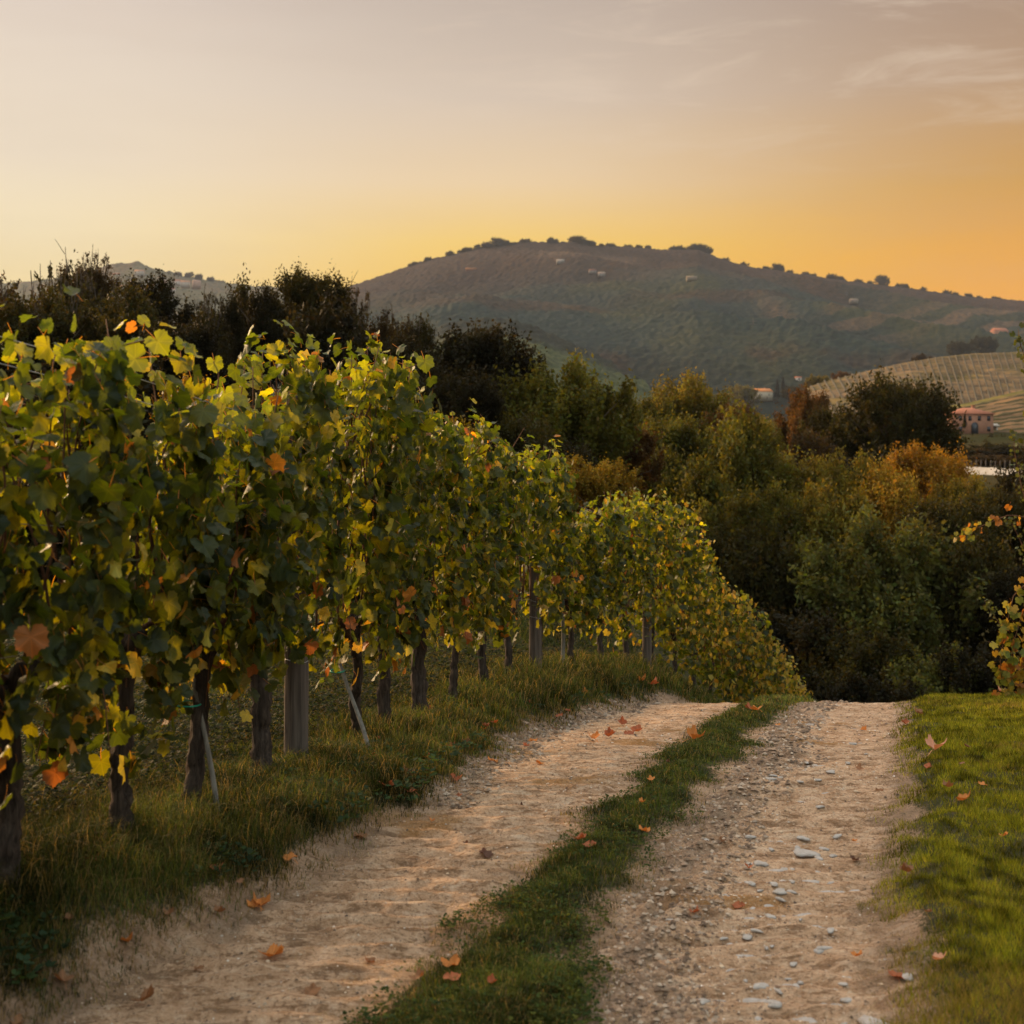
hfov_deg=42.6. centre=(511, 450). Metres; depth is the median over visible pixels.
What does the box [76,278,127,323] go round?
tree
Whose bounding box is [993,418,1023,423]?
vineyard row
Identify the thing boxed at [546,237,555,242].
tree
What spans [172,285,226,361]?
tree
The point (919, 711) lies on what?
fallen leaf
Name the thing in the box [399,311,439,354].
tree
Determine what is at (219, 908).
fallen leaf
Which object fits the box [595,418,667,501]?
bush
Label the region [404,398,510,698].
grapevine
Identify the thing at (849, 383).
vineyard row
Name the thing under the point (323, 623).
trellis wire
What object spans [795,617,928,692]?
bush
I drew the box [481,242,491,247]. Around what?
tree
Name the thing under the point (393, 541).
grapevine
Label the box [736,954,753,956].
stone
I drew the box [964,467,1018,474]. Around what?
stone wall
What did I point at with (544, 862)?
straw
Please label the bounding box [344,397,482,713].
grapevine
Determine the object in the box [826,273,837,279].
tree
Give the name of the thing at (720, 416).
tree
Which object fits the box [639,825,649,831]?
fallen leaf
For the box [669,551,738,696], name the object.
grapevine
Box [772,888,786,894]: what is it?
stone
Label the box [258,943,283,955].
fallen leaf
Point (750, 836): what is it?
stone
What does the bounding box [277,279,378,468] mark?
tree
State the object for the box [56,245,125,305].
tree
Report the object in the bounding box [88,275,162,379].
tree
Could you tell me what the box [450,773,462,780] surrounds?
fallen leaf
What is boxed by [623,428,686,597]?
tree
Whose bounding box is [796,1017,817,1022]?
stone
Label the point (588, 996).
clover
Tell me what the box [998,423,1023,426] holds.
vineyard row
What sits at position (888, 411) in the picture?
tree
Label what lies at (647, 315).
hill
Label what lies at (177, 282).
house
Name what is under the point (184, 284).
house
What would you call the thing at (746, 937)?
stone
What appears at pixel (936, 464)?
tree
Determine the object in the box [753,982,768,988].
stone
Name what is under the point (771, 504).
tree
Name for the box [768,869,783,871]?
stone
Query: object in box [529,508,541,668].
vineyard post
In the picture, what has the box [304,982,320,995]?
fallen leaf
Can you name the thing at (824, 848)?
stone
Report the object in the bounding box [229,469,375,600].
bush
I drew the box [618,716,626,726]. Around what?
fallen leaf
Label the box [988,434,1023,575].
tree
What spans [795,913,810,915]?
stone
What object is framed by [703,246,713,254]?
tree
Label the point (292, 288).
tree
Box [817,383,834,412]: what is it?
vineyard row
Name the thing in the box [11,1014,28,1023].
fallen leaf
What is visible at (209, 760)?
stake
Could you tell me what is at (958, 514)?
tree
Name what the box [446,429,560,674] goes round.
grapevine
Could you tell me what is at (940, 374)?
vineyard row
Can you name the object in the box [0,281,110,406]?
tree
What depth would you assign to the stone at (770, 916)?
4.89 m
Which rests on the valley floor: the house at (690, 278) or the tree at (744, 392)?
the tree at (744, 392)
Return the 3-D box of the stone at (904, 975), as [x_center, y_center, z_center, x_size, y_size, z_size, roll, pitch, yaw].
[1.303,1.736,4.331,0.055,0.017,0.062,4,3,3]
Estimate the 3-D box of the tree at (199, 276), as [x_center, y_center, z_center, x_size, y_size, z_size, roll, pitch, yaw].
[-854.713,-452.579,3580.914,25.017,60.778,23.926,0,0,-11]
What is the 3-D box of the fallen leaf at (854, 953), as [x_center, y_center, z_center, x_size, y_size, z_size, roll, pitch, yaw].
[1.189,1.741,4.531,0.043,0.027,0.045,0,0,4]
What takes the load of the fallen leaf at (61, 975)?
on the ground at (912, 922)
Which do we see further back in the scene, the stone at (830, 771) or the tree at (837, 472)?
the tree at (837, 472)
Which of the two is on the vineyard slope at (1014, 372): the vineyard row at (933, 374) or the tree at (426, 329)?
the vineyard row at (933, 374)
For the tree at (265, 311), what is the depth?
41.34 m
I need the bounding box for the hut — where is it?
[794,376,801,380]
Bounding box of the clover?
[340,696,817,1023]
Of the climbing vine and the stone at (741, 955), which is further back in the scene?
the climbing vine
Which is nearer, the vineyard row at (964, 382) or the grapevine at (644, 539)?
the grapevine at (644, 539)
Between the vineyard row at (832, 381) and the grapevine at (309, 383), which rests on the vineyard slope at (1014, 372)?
the vineyard row at (832, 381)
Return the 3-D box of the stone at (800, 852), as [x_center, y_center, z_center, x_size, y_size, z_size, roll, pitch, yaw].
[1.282,1.750,5.705,0.122,0.022,0.098,2,2,-4]
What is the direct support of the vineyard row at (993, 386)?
on the vineyard slope at (1014, 372)
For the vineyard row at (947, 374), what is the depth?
542.28 m
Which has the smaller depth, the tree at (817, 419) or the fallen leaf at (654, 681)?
the fallen leaf at (654, 681)
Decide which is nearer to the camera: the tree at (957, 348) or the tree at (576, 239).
the tree at (957, 348)
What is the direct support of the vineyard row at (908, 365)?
on the vineyard slope at (1014, 372)
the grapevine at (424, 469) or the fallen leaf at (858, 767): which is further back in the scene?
the grapevine at (424, 469)
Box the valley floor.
[24,421,1023,669]
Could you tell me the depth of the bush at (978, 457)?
164.00 m
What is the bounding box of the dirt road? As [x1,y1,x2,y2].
[41,694,916,1023]
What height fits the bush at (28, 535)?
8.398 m
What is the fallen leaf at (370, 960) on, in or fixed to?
on the dirt road
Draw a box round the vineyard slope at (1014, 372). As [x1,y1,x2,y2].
[807,352,1023,421]
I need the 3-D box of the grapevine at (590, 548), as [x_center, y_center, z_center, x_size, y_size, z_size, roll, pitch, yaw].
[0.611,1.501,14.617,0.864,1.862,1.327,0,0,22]
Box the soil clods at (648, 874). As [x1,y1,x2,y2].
[70,700,904,1023]
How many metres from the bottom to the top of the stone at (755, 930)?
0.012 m
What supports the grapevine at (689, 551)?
on the ground at (912, 922)
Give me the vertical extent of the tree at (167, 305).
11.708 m
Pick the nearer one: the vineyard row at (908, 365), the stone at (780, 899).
the stone at (780, 899)
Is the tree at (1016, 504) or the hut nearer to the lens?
the tree at (1016, 504)
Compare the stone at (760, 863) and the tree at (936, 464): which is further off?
the tree at (936, 464)
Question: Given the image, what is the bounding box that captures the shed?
[993,424,999,429]
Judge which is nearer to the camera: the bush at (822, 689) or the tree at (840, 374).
the bush at (822, 689)
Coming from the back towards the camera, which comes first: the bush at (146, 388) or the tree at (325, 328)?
the tree at (325, 328)
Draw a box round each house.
[134,270,144,276]
[172,280,181,285]
[180,280,189,288]
[192,280,200,288]
[465,268,476,271]
[556,259,564,264]
[589,269,596,273]
[598,272,605,276]
[686,276,697,281]
[754,388,772,400]
[849,299,857,304]
[990,328,1008,333]
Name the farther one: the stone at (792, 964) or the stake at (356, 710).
the stake at (356, 710)
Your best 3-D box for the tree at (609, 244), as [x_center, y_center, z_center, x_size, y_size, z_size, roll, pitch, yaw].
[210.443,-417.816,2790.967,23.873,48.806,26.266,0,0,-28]
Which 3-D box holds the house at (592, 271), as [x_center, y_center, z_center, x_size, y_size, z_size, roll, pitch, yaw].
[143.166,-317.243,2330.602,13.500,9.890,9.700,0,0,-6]
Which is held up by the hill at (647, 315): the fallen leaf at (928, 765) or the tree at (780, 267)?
the tree at (780, 267)
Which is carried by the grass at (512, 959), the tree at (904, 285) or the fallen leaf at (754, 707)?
the fallen leaf at (754, 707)
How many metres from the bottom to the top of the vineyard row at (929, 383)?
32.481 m
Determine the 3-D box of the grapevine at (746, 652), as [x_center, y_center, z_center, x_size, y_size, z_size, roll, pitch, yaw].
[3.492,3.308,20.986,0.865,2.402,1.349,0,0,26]
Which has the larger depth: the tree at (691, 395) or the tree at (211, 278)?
the tree at (211, 278)
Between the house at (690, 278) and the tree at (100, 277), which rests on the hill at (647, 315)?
the house at (690, 278)
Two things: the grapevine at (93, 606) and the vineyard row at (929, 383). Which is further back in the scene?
the vineyard row at (929, 383)
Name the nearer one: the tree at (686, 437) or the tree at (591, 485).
the tree at (591, 485)
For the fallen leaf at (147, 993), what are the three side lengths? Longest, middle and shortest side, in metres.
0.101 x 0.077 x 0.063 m
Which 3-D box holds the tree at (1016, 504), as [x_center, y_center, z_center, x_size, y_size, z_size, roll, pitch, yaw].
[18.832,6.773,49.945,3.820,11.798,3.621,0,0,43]
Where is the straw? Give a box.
[0,686,992,1023]
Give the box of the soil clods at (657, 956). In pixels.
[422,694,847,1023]
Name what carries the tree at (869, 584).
on the valley floor
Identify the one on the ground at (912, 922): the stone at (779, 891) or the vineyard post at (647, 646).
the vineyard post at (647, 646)
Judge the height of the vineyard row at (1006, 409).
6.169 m
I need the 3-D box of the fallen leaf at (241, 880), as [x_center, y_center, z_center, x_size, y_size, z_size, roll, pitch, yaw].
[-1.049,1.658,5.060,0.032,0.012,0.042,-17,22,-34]
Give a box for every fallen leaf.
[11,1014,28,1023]
[54,969,74,985]
[64,912,73,918]
[120,930,132,941]
[131,983,153,1003]
[163,907,172,919]
[194,965,203,973]
[214,904,224,911]
[236,878,243,882]
[247,899,263,909]
[253,892,270,905]
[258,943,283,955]
[283,851,297,859]
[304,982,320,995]
[354,832,366,841]
[364,955,374,962]
[409,968,423,979]
[440,953,459,966]
[443,971,460,980]
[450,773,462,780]
[479,848,492,857]
[485,973,496,985]
[569,832,585,838]
[583,840,595,846]
[588,731,599,741]
[604,726,614,735]
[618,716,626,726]
[624,730,633,734]
[630,724,641,730]
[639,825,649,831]
[646,677,658,684]
[683,725,704,741]
[732,901,744,907]
[750,705,762,709]
[851,950,862,957]
[855,763,863,769]
[888,969,902,982]
[899,861,913,872]
[915,707,922,713]
[923,762,932,767]
[925,734,946,754]
[927,950,946,961]
[942,779,952,787]
[956,792,969,799]
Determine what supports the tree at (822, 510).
on the valley floor
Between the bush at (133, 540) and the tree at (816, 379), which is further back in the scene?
the tree at (816, 379)
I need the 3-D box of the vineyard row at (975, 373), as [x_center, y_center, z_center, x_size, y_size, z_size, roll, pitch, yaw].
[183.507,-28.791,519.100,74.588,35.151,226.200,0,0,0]
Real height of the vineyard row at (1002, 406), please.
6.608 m
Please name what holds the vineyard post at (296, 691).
on the ground at (912, 922)
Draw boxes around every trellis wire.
[0,336,776,689]
[0,363,721,626]
[0,610,722,682]
[21,524,740,674]
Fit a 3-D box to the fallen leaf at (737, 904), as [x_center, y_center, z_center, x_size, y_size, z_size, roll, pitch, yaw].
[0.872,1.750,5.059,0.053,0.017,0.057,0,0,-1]
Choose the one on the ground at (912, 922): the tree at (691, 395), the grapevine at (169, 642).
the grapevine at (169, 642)
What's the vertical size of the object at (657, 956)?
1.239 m
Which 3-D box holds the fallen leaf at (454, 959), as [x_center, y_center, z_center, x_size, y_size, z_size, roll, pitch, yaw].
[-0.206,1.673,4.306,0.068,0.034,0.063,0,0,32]
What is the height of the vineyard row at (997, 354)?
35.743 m
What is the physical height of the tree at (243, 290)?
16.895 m
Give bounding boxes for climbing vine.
[953,322,1023,695]
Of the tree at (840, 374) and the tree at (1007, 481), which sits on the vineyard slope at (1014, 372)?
the tree at (840, 374)
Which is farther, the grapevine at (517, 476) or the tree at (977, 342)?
the tree at (977, 342)
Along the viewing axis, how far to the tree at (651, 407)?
73.05 m
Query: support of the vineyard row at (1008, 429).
on the ploughed slope at (994, 405)
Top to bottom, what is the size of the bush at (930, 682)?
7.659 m
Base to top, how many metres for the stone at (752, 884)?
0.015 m
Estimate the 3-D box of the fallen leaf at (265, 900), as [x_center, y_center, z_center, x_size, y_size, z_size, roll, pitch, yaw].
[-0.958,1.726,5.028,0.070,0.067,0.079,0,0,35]
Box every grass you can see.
[347,693,814,1023]
[855,691,1023,1023]
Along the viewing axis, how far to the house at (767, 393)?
1184.06 m
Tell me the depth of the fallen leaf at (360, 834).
5.88 m
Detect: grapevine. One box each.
[0,284,173,903]
[0,314,239,835]
[64,337,315,809]
[128,319,339,775]
[245,330,434,738]
[308,350,453,730]
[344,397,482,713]
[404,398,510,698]
[429,411,529,688]
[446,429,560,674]
[498,435,581,663]
[514,503,605,663]
[551,494,630,657]
[584,488,656,659]
[613,486,684,663]
[630,500,706,675]
[654,515,722,686]
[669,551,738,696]
[696,585,757,702]
[716,607,778,702]
[734,629,791,697]
[758,652,805,696]
[786,677,812,699]
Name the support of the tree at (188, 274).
on the hill at (214, 287)
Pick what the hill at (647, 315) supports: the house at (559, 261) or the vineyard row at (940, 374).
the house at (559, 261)
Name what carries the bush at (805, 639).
on the valley floor
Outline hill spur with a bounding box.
[271,317,655,417]
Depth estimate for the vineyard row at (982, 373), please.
539.69 m
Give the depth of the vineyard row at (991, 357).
532.25 m
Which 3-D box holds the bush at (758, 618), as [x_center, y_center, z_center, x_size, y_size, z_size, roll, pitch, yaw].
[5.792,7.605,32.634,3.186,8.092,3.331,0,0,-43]
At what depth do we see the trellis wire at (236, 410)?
5.43 m
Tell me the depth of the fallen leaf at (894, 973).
4.32 m
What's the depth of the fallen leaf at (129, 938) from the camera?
4.45 m
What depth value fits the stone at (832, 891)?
5.25 m
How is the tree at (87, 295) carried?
on the valley floor
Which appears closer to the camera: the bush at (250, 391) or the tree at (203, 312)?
the bush at (250, 391)
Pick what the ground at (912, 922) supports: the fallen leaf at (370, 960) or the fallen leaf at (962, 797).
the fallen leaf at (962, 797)
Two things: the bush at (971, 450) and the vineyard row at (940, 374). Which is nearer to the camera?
the bush at (971, 450)
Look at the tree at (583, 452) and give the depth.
32.76 m
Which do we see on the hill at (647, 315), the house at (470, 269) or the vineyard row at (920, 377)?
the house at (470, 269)
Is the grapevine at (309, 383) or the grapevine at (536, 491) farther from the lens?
the grapevine at (536, 491)
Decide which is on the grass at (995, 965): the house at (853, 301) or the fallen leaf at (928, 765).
the fallen leaf at (928, 765)
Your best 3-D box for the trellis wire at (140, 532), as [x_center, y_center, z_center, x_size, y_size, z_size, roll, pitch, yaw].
[1.194,2.930,14.294,1.204,5.549,23.030,0,0,19]
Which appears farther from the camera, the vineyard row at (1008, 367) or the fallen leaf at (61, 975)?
the vineyard row at (1008, 367)
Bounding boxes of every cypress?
[773,379,779,398]
[780,378,784,393]
[962,414,966,434]
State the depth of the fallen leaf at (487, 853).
5.62 m
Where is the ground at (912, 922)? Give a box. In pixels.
[0,602,1023,1023]
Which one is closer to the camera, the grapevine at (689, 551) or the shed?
the grapevine at (689, 551)
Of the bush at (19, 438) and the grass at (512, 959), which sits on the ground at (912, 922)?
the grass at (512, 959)
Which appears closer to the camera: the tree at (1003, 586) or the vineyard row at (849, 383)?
the tree at (1003, 586)
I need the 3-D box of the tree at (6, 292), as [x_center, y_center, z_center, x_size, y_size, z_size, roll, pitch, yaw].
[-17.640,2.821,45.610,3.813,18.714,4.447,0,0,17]
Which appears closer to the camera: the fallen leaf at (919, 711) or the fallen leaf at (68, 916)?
the fallen leaf at (68, 916)
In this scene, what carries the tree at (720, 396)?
on the valley floor
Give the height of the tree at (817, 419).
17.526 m
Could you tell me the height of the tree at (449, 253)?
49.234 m
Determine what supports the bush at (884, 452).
on the valley floor
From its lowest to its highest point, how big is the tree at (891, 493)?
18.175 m
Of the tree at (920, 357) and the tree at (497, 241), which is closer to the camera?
the tree at (920, 357)
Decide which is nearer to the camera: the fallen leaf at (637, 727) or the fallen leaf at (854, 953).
the fallen leaf at (854, 953)
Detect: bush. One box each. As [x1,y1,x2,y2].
[1,477,45,575]
[2,396,65,567]
[6,467,76,599]
[11,354,166,482]
[59,496,156,569]
[157,373,233,444]
[175,391,281,464]
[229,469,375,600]
[247,364,357,433]
[379,405,486,500]
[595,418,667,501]
[704,591,813,671]
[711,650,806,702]
[739,597,873,684]
[784,662,896,702]
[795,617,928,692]
[822,438,903,478]
[833,669,927,702]
[857,637,994,695]
[929,640,1023,694]
[949,446,976,462]
[962,453,1023,468]
[965,447,995,462]
[966,441,1023,450]
[980,445,1023,456]
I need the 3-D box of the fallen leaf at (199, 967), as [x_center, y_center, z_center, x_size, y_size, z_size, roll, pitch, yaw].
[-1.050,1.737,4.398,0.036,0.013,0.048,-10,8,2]
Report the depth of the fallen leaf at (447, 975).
4.17 m
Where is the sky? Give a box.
[0,0,1023,300]
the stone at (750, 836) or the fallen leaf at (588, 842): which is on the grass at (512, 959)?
the fallen leaf at (588, 842)
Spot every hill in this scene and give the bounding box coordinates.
[1,261,286,332]
[255,241,1023,420]
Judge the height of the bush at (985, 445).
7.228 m
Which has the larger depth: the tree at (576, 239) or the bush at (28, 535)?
the tree at (576, 239)
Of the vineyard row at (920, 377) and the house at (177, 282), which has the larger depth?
the house at (177, 282)
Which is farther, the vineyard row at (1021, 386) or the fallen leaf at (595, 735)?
the vineyard row at (1021, 386)
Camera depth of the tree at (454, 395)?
35.41 m
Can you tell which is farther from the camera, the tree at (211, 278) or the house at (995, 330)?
the tree at (211, 278)
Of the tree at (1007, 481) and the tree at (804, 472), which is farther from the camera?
the tree at (804, 472)
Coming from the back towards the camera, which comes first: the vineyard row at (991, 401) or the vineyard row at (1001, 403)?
the vineyard row at (991, 401)
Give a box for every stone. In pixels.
[699,998,710,1004]
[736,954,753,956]
[742,934,751,939]
[743,998,760,1001]
[744,881,755,886]
[745,835,756,838]
[750,928,763,932]
[753,860,768,866]
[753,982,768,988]
[765,913,776,918]
[767,1001,781,1008]
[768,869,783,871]
[770,882,777,886]
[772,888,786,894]
[774,988,782,994]
[775,897,786,901]
[789,962,796,966]
[793,848,820,857]
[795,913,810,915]
[796,836,809,840]
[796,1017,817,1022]
[802,880,818,882]
[813,949,823,953]
[816,946,832,949]
[818,847,828,850]
[819,890,843,892]
[826,770,834,773]
[827,927,833,933]
[832,834,841,838]
[838,982,847,985]
[840,997,851,1002]
[856,1015,888,1023]
[901,973,913,980]
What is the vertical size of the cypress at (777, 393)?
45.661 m
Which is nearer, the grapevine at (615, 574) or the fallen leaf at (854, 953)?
the fallen leaf at (854, 953)
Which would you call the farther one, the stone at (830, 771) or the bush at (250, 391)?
the bush at (250, 391)
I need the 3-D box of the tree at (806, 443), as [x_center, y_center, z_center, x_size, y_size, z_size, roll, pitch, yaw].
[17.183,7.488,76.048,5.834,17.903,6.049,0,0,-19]
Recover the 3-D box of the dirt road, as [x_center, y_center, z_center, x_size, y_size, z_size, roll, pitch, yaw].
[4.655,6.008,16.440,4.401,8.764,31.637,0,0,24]
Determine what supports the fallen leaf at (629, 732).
on the dirt road
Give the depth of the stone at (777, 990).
4.23 m
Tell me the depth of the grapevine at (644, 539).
16.32 m
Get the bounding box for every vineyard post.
[284,391,308,758]
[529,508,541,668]
[642,572,651,668]
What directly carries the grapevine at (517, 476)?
on the ground at (912, 922)
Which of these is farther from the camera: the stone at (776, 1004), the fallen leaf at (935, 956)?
the fallen leaf at (935, 956)
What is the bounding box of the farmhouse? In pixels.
[947,405,994,433]
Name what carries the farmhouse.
on the valley floor
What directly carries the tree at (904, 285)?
on the hill at (647, 315)
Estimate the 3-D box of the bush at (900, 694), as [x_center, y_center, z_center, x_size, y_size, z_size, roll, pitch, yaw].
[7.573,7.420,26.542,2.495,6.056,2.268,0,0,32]
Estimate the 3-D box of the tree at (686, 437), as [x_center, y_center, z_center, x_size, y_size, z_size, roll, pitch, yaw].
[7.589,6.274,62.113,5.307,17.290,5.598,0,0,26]
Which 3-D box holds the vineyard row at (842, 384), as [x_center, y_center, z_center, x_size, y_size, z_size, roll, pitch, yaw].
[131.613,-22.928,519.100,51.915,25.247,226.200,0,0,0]
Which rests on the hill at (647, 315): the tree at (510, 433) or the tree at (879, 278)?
the tree at (879, 278)
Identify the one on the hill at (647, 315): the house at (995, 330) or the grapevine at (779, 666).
the house at (995, 330)
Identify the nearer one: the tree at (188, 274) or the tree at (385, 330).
the tree at (385, 330)
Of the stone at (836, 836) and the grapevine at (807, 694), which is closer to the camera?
the stone at (836, 836)
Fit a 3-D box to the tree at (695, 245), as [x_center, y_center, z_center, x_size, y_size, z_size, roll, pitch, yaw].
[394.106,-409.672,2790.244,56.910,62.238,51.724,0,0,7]
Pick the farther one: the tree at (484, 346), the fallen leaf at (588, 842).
the tree at (484, 346)
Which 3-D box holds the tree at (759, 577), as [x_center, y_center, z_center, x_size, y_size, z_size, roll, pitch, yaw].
[7.029,10.655,37.044,4.509,18.680,3.481,0,0,-26]
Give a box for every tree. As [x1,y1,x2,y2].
[0,270,47,313]
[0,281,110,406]
[30,239,95,568]
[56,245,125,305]
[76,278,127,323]
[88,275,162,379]
[124,264,205,332]
[135,306,235,406]
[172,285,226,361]
[174,271,182,276]
[183,271,193,277]
[194,274,202,279]
[206,276,214,281]
[219,263,258,400]
[219,275,304,394]
[269,256,359,325]
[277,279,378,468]
[326,271,374,342]
[365,327,448,400]
[367,302,415,355]
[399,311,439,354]
[411,355,510,450]
[427,305,559,417]
[445,250,454,255]
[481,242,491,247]
[483,406,562,606]
[490,236,505,246]
[490,348,642,510]
[513,427,610,575]
[519,238,532,242]
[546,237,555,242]
[555,451,644,607]
[567,235,587,243]
[605,243,615,246]
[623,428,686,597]
[624,513,755,626]
[625,386,675,504]
[627,408,719,477]
[639,366,744,434]
[651,445,752,559]
[672,245,685,249]
[684,243,708,250]
[694,398,761,437]
[697,393,801,500]
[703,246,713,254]
[711,392,732,404]
[711,476,824,556]
[712,497,812,678]
[729,384,762,407]
[737,415,787,457]
[746,444,832,502]
[771,263,784,271]
[772,380,832,452]
[772,425,854,471]
[780,385,803,400]
[783,471,886,620]
[786,440,884,516]
[786,499,998,661]
[789,396,870,463]
[804,373,833,386]
[825,359,972,470]
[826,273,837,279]
[830,371,850,379]
[848,446,926,545]
[874,274,890,285]
[880,430,985,503]
[883,487,1017,589]
[896,511,1023,659]
[900,283,909,287]
[908,353,932,361]
[926,470,1002,509]
[942,289,952,293]
[945,339,972,355]
[962,473,1023,570]
[969,335,999,352]
[973,558,1023,662]
[980,431,1005,436]
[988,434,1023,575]
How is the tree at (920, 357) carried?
on the vineyard slope at (1014, 372)
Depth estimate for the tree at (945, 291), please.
2787.20 m
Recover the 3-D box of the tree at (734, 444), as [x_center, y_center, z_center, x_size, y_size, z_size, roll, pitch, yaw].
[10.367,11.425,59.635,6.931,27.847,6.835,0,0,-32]
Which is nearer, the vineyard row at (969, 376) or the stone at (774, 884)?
the stone at (774, 884)
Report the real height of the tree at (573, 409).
14.991 m
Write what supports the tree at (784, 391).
on the hill at (647, 315)
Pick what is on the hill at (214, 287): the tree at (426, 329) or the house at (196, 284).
the house at (196, 284)
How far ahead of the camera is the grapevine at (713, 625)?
19.01 m
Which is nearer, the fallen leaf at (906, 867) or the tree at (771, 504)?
the fallen leaf at (906, 867)
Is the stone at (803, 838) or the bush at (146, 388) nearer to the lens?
the stone at (803, 838)
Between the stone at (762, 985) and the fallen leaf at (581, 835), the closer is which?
the stone at (762, 985)
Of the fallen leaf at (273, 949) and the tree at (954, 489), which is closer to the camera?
the fallen leaf at (273, 949)
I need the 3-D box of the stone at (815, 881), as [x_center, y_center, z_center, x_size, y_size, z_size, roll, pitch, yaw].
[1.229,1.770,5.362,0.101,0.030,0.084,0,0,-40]
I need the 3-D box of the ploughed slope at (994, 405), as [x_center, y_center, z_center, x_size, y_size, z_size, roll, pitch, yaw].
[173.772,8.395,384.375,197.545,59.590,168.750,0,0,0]
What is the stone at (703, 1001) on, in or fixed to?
on the dirt road
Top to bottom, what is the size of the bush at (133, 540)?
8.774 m
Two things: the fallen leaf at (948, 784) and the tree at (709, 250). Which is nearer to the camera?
the fallen leaf at (948, 784)
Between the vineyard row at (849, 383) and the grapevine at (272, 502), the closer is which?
the grapevine at (272, 502)
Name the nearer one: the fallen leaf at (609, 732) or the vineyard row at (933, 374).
the fallen leaf at (609, 732)
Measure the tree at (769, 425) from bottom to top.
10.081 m
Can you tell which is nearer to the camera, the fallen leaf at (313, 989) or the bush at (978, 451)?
the fallen leaf at (313, 989)
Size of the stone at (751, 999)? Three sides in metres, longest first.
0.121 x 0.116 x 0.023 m
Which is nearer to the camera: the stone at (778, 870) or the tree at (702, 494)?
the stone at (778, 870)
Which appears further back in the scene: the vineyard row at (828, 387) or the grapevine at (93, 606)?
the vineyard row at (828, 387)
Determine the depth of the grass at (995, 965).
5.39 m
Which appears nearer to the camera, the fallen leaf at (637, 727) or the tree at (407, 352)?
the fallen leaf at (637, 727)
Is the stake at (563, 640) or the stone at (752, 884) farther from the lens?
the stake at (563, 640)
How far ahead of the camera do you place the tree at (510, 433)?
35.32 m
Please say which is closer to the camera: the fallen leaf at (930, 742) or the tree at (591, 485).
the fallen leaf at (930, 742)
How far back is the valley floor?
268.67 m
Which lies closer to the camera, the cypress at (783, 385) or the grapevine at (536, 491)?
the grapevine at (536, 491)
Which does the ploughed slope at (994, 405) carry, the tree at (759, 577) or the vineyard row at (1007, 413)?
the vineyard row at (1007, 413)
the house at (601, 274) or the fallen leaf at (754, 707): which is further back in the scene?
the house at (601, 274)
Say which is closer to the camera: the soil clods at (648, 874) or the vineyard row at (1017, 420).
the soil clods at (648, 874)
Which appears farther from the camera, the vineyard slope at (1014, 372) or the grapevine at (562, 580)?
the vineyard slope at (1014, 372)
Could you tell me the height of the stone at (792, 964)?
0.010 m
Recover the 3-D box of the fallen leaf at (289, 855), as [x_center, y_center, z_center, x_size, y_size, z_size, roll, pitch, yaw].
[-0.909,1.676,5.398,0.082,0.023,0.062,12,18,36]
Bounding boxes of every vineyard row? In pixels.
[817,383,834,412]
[824,379,839,409]
[831,378,846,410]
[838,376,854,411]
[845,375,854,393]
[907,362,915,387]
[913,360,923,386]
[920,360,931,391]
[927,358,942,399]
[934,357,948,399]
[941,357,957,404]
[948,356,963,403]
[955,355,971,401]
[957,394,1023,408]
[962,354,977,400]
[969,354,983,398]
[975,398,1023,408]
[976,353,990,397]
[983,353,996,396]
[983,403,1023,410]
[990,353,1003,394]
[991,406,1023,412]
[993,410,1023,416]
[993,415,1023,420]
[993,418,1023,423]
[993,427,1023,430]
[996,353,1009,393]
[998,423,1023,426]
[1003,352,1016,391]
[1010,352,1022,389]
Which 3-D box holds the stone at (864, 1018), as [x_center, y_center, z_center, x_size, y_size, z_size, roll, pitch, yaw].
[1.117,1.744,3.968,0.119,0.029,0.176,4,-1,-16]
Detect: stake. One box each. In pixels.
[177,675,220,821]
[330,663,368,745]
[561,600,564,661]
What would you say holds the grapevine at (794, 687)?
on the ground at (912, 922)
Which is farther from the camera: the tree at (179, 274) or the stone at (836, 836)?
the tree at (179, 274)
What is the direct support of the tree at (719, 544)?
on the valley floor
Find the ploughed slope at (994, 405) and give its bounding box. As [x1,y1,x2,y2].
[952,390,1023,432]
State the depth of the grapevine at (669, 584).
17.27 m
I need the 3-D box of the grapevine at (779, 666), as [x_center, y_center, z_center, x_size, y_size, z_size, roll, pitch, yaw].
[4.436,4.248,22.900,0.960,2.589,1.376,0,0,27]
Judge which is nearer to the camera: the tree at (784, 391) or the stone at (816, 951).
the stone at (816, 951)
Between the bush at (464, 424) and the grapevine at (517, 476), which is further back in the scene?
the bush at (464, 424)

